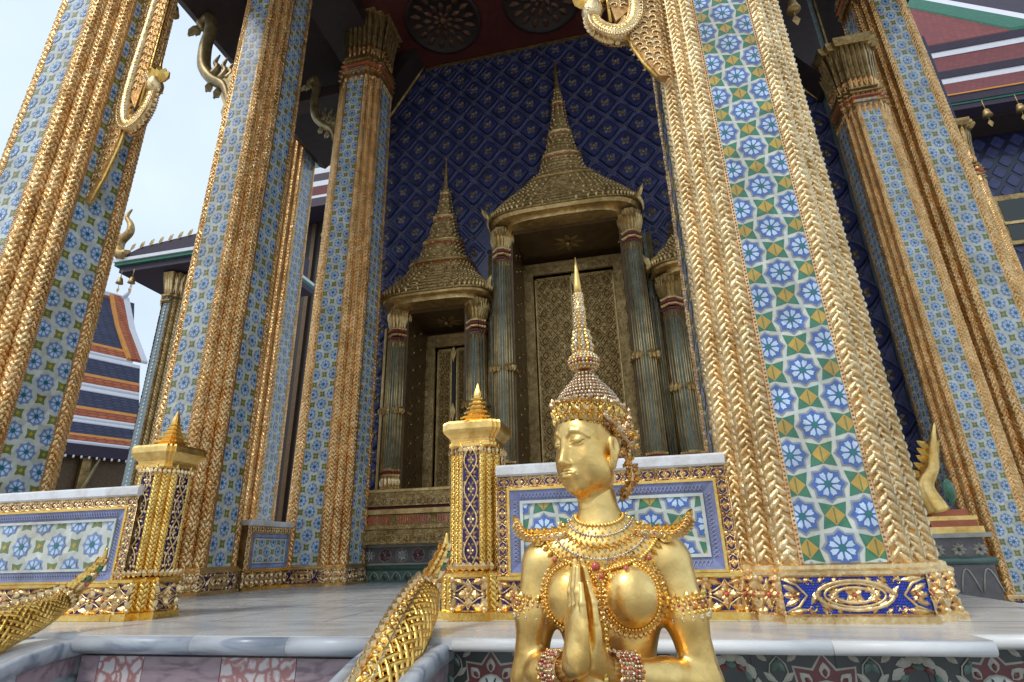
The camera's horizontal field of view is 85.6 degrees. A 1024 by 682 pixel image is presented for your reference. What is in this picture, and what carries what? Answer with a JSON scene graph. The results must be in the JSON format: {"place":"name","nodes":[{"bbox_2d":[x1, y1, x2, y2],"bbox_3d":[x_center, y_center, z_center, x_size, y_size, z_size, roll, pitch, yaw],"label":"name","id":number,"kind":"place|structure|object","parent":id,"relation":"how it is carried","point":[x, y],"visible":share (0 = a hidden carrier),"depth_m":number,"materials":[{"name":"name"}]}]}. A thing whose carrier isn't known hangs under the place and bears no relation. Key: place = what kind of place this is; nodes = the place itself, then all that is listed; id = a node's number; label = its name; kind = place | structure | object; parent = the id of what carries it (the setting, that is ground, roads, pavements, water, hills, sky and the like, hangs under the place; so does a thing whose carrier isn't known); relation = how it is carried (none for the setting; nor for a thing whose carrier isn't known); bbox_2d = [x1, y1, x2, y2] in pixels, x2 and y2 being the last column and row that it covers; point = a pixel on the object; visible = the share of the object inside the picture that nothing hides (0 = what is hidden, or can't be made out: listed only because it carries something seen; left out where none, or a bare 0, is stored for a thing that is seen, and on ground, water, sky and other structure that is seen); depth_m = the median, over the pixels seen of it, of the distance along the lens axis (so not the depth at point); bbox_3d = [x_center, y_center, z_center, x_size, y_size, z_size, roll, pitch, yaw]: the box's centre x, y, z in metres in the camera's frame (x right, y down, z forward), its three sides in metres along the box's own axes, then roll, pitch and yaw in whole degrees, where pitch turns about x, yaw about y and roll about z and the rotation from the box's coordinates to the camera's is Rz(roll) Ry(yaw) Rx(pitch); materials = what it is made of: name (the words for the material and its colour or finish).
{"place":"outdoors","nodes":[
{"label":"outdoors","id":0,"kind":"place"},
{"bbox_2d":[55,284,147,489],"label":"tiled roof hall","id":1,"kind":"structure","parent":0,"point":[99,439],"depth_m":27.23,"materials":[{"name":"blue tile"}]},
{"bbox_2d":[0,0,232,402],"label":"sky","id":2,"kind":"structure","parent":0,"point":[170,182],"materials":[{"name":"white"}]},
{"bbox_2d":[113,209,314,485],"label":"side pavilion","id":3,"kind":"structure","parent":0,"point":[161,268],"depth_m":18.79,"materials":[{"name":"tile"}]},
{"bbox_2d":[115,269,122,291],"bbox_3d":[-13.474,-2.068,19.019,0.238,0.910,0.226,-6,-21,12],"label":"wind bell","id":4,"kind":"object","parent":3,"relation":"hanging from","point":[119,281],"visible":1,"depth_m":18.97,"materials":[{"name":"gold metal"}]},
{"bbox_2d":[127,268,134,291],"bbox_3d":[-12.986,-2.073,18.901,0.238,0.910,0.226,-6,-21,12],"label":"wind bell","id":5,"kind":"object","parent":3,"relation":"hanging from","point":[131,280],"visible":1,"depth_m":18.84,"materials":[{"name":"gold metal"}]},
{"bbox_2d":[274,164,330,521],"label":"striped roof hall","id":6,"kind":"structure","parent":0,"point":[317,208],"depth_m":31.85,"materials":[{"name":"grey tile"}]},
{"bbox_2d":[38,582,1023,681],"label":"terrace floor","id":7,"kind":"structure","parent":0,"point":[294,613],"depth_m":2.83,"materials":[{"name":"stone"}]},
{"bbox_2d":[0,485,153,621],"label":"balustrade","id":8,"kind":"object","parent":7,"relation":"on","point":[54,538],"visible":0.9,"depth_m":3.61,"materials":[{"name":"tile"}]},
{"bbox_2d":[0,0,178,493],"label":"temple column","id":9,"kind":"structure","parent":7,"relation":"on","point":[59,237],"depth_m":4.98,"materials":[{"name":"gold tile"}]},
{"bbox_2d":[85,0,171,205],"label":"naga bracket","id":10,"kind":"object","parent":9,"relation":"attached to","point":[141,73],"visible":1,"depth_m":5.54,"materials":[{"name":"gold metal"}]},
{"bbox_2d":[97,411,206,621],"bbox_3d":[-2.389,1.130,3.751,0.415,1.342,0.415,-6,-21,12],"label":"gilded post","id":11,"kind":"object","parent":7,"relation":"on","point":[166,468],"visible":0.8,"depth_m":3.60,"materials":[{"name":"gold metal"}]},
{"bbox_2d":[151,0,312,597],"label":"temple column","id":12,"kind":"structure","parent":7,"relation":"on","point":[212,385],"depth_m":6.73,"materials":[{"name":"gold tile"}]},
{"bbox_2d":[187,12,233,115],"bbox_3d":[-4.645,-4.051,8.429,1.104,2.692,0.186,-6,-21,12],"label":"naga bracket","id":13,"kind":"object","parent":12,"relation":"attached to","point":[216,77],"visible":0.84,"depth_m":8.45,"materials":[{"name":"gold metal"}]},
{"bbox_2d":[237,520,292,591],"bbox_3d":[-3.041,2.580,6.678,0.310,0.760,0.905,-6,-21,12],"label":"balustrade","id":14,"kind":"object","parent":7,"relation":"on","point":[263,555],"visible":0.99,"depth_m":6.54,"materials":[{"name":"tile"}]},
{"bbox_2d":[243,138,315,520],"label":"temple column","id":15,"kind":"structure","parent":7,"relation":"on","point":[263,480],"depth_m":10.39,"materials":[{"name":"tile"}]},
{"bbox_2d":[284,7,402,586],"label":"temple column","id":16,"kind":"structure","parent":7,"relation":"on","point":[327,515],"depth_m":8.15,"materials":[{"name":"blue tile"}]},
{"bbox_2d":[300,75,336,148],"bbox_3d":[-3.519,-3.992,10.048,0.912,2.224,0.153,-6,-21,12],"label":"naga bracket","id":17,"kind":"object","parent":16,"relation":"attached to","point":[313,82],"visible":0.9,"depth_m":10.06,"materials":[{"name":"gold metal"}]},
{"bbox_2d":[365,543,495,582],"bbox_3d":[0.567,2.889,7.334,6.250,0.475,0.783,-6,-21,12],"label":"grey tile dado","id":18,"kind":"object","parent":7,"relation":"on","point":[396,563],"visible":0.19,"depth_m":7.45,"materials":[{"name":"tile"}]},
{"bbox_2d":[437,384,510,621],"bbox_3d":[-0.202,0.899,3.297,0.415,1.342,0.415,-6,-21,12],"label":"gilded post","id":19,"kind":"object","parent":7,"relation":"on","point":[478,436],"visible":0.84,"depth_m":3.13,"materials":[{"name":"gold metal"}]},
{"bbox_2d":[31,633,1023,656],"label":"terrace nosing","id":20,"kind":"object","parent":7,"relation":"attached to","point":[289,646],"visible":0.77,"depth_m":2.30,"materials":[{"name":"stone"}]},
{"bbox_2d":[179,582,1023,621],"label":"floor joints","id":21,"kind":"object","parent":7,"relation":"on","point":[438,606],"visible":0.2,"depth_m":3.66,"materials":[{"name":"grey"}]},
{"bbox_2d":[495,452,750,619],"bbox_3d":[0.555,1.075,3.050,1.275,0.800,0.310,-6,-21,12],"label":"balustrade","id":22,"kind":"object","parent":7,"relation":"on","point":[670,489],"visible":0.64,"depth_m":2.95,"materials":[{"name":"blue tile"}]},
{"bbox_2d":[369,36,923,489],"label":"blue tiled wall","id":23,"kind":"structure","parent":7,"relation":"on","point":[481,128],"depth_m":10.28,"materials":[{"name":"blue tile"}]},
{"bbox_2d":[361,158,494,544],"bbox_3d":[-1.178,-0.284,9.226,2.280,6.886,1.581,-6,-21,12],"label":"spired doorway","id":24,"kind":"structure","parent":23,"relation":"attached to","point":[435,303],"depth_m":8.89,"materials":[{"name":"gold metal"}]},
{"bbox_2d":[434,348,451,486],"bbox_3d":[-1.154,1.328,9.386,0.290,2.540,0.039,-6,-21,12],"label":"door leaf","id":25,"kind":"structure","parent":24,"relation":"in","point":[442,470],"depth_m":9.41,"materials":[{"name":"gold metal"}]},
{"bbox_2d":[455,347,464,420],"bbox_3d":[-0.813,1.292,9.315,0.290,2.540,0.039,-6,-21,12],"label":"door leaf","id":26,"kind":"structure","parent":24,"relation":"in","point":[459,413],"depth_m":9.55,"materials":[{"name":"gold metal"}]},
{"bbox_2d":[178,0,824,168],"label":"porch roof","id":27,"kind":"structure","parent":23,"relation":"attached to","point":[437,34],"depth_m":10.50,"materials":[{"name":"red wood"}]},
{"bbox_2d":[174,6,179,19],"bbox_3d":[-4.969,-4.858,8.122,0.187,0.715,0.178,-6,-21,12],"label":"wind bell","id":28,"kind":"object","parent":27,"relation":"hanging from","point":[176,16],"visible":0.18,"depth_m":8.13,"materials":[{"name":"gold metal"}]},
{"bbox_2d":[787,0,800,24],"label":"wind bell","id":29,"kind":"object","parent":27,"relation":"hanging from","point":[793,7],"visible":1,"depth_m":5.58,"materials":[{"name":"gold metal"}]},
{"bbox_2d":[481,60,675,464],"bbox_3d":[0.923,-1.385,9.124,3.000,8.766,1.784,-6,-21,12],"label":"spired doorway","id":30,"kind":"structure","parent":23,"relation":"attached to","point":[556,216],"depth_m":8.95,"materials":[{"name":"gold metal"}]},
{"bbox_2d":[534,274,574,462],"bbox_3d":[0.770,0.582,9.191,0.670,3.700,0.039,-6,-21,12],"label":"door leaf","id":31,"kind":"structure","parent":30,"relation":"in","point":[554,306],"depth_m":9.40,"materials":[{"name":"gold metal"}]},
{"bbox_2d":[579,269,631,457],"bbox_3d":[1.481,0.507,9.044,0.670,3.700,0.039,-6,-21,12],"label":"door leaf","id":32,"kind":"structure","parent":30,"relation":"in","point":[597,287],"depth_m":9.31,"materials":[{"name":"gold metal"}]},
{"bbox_2d":[643,228,704,454],"bbox_3d":[3.069,-0.732,8.346,2.280,6.886,1.581,-6,-21,12],"label":"spired doorway","id":33,"kind":"structure","parent":23,"relation":"attached to","point":[662,268],"depth_m":7.91,"materials":[{"name":"gold metal"}]},
{"bbox_2d":[652,0,970,624],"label":"temple column","id":34,"kind":"structure","parent":7,"relation":"on","point":[801,426],"depth_m":2.98,"materials":[{"name":"tile"}]},
{"bbox_2d":[572,0,669,81],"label":"naga bracket","id":35,"kind":"object","parent":34,"relation":"attached to","point":[636,26],"visible":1,"depth_m":4.03,"materials":[{"name":"gold metal"}]},
{"label":"ground","id":36,"kind":"structure","parent":0,"visible":0},
{"bbox_2d":[0,637,85,681],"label":"stair cheek","id":37,"kind":"object","parent":36,"relation":"on","point":[32,659],"visible":0.65,"depth_m":2.60,"materials":[{"name":"white stone"}]},
{"bbox_2d":[0,548,108,653],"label":"serpent rail","id":38,"kind":"object","parent":37,"relation":"attached to","point":[26,617],"visible":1,"depth_m":2.74,"materials":[{"name":"gold metal"}]},
{"bbox_2d":[76,654,353,681],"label":"stairs","id":39,"kind":"structure","parent":36,"relation":"on","point":[140,668],"depth_m":2.58,"materials":[{"name":"stone"}]},
{"bbox_2d":[330,644,454,681],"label":"stair cheek","id":40,"kind":"object","parent":36,"relation":"on","point":[431,664],"visible":0.4,"depth_m":2.15,"materials":[{"name":"white stone"}]},
{"bbox_2d":[347,533,451,681],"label":"serpent rail","id":41,"kind":"object","parent":40,"relation":"on","point":[395,648],"visible":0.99,"depth_m":2.23,"materials":[{"name":"gold metal"}]},
{"bbox_2d":[510,257,724,681],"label":"praying statue","id":42,"kind":"object","parent":36,"relation":"on","point":[609,590],"visible":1,"depth_m":1.30,"materials":[{"name":"gold metal"}]},
{"bbox_2d":[448,650,1023,681],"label":"tiled plinth wall","id":43,"kind":"structure","parent":36,"relation":"on","point":[1006,666],"depth_m":2.09,"materials":[{"name":"tile"}]},
{"bbox_2d":[908,0,1023,270],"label":"red roof hall","id":44,"kind":"structure","parent":36,"relation":"on","point":[976,48],"depth_m":19.89,"materials":[{"name":"tile"}]},
{"bbox_2d":[981,100,993,125],"bbox_3d":[15.670,-7.521,18.262,0.289,1.105,0.275,-6,-21,12],"label":"wind bell","id":45,"kind":"object","parent":44,"relation":"hanging from","point":[987,113],"visible":1,"depth_m":18.19,"materials":[{"name":"gold metal"}]},
{"bbox_2d":[993,193,1023,245],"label":"window","id":46,"kind":"structure","parent":44,"relation":"in","point":[1010,207],"depth_m":18.74,"materials":[{"name":"grey glass"}]},
{"bbox_2d":[1014,94,1023,118],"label":"wind bell","id":47,"kind":"object","parent":44,"relation":"hanging from","point":[1019,108],"visible":1,"depth_m":18.02,"materials":[{"name":"gold metal"}]},
{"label":"lower terrace","id":48,"kind":"structure","parent":0,"visible":0},
{"bbox_2d":[807,0,935,487],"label":"corner pier","id":49,"kind":"structure","parent":48,"relation":"on","point":[817,22],"depth_m":8.53,"materials":[{"name":"tile"}]},
{"bbox_2d":[815,0,955,118],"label":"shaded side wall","id":50,"kind":"structure","parent":48,"relation":"on","point":[832,26],"depth_m":11.01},
{"bbox_2d":[813,31,1023,602],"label":"temple column","id":51,"kind":"structure","parent":48,"relation":"on","point":[949,393],"depth_m":6.99,"materials":[{"name":"blue tile"}]},
{"bbox_2d":[834,0,1023,486],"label":"temple column","id":52,"kind":"structure","parent":48,"relation":"on","point":[984,278],"depth_m":7.84,"materials":[{"name":"blue tile"}]},
{"bbox_2d":[932,532,1005,600],"bbox_3d":[4.311,2.779,5.380,0.755,1.700,0.740,-6,-21,12],"label":"dado pedestal","id":53,"kind":"object","parent":48,"relation":"on","point":[968,559],"visible":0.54,"depth_m":5.25,"materials":[{"name":"grey stone"}]},
{"bbox_2d":[913,422,984,533],"bbox_3d":[4.336,1.411,5.729,0.496,1.103,0.430,-6,-21,12],"label":"gilded finial ornament","id":54,"kind":"object","parent":53,"relation":"on","point":[942,517],"visible":0.92,"depth_m":5.50,"materials":[{"name":"gold metal"}]},
{"bbox_2d":[955,116,1023,288],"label":"temple column","id":55,"kind":"structure","parent":48,"relation":"on","point":[965,125],"depth_m":12.43,"materials":[{"name":"gold metal"}]}
]}

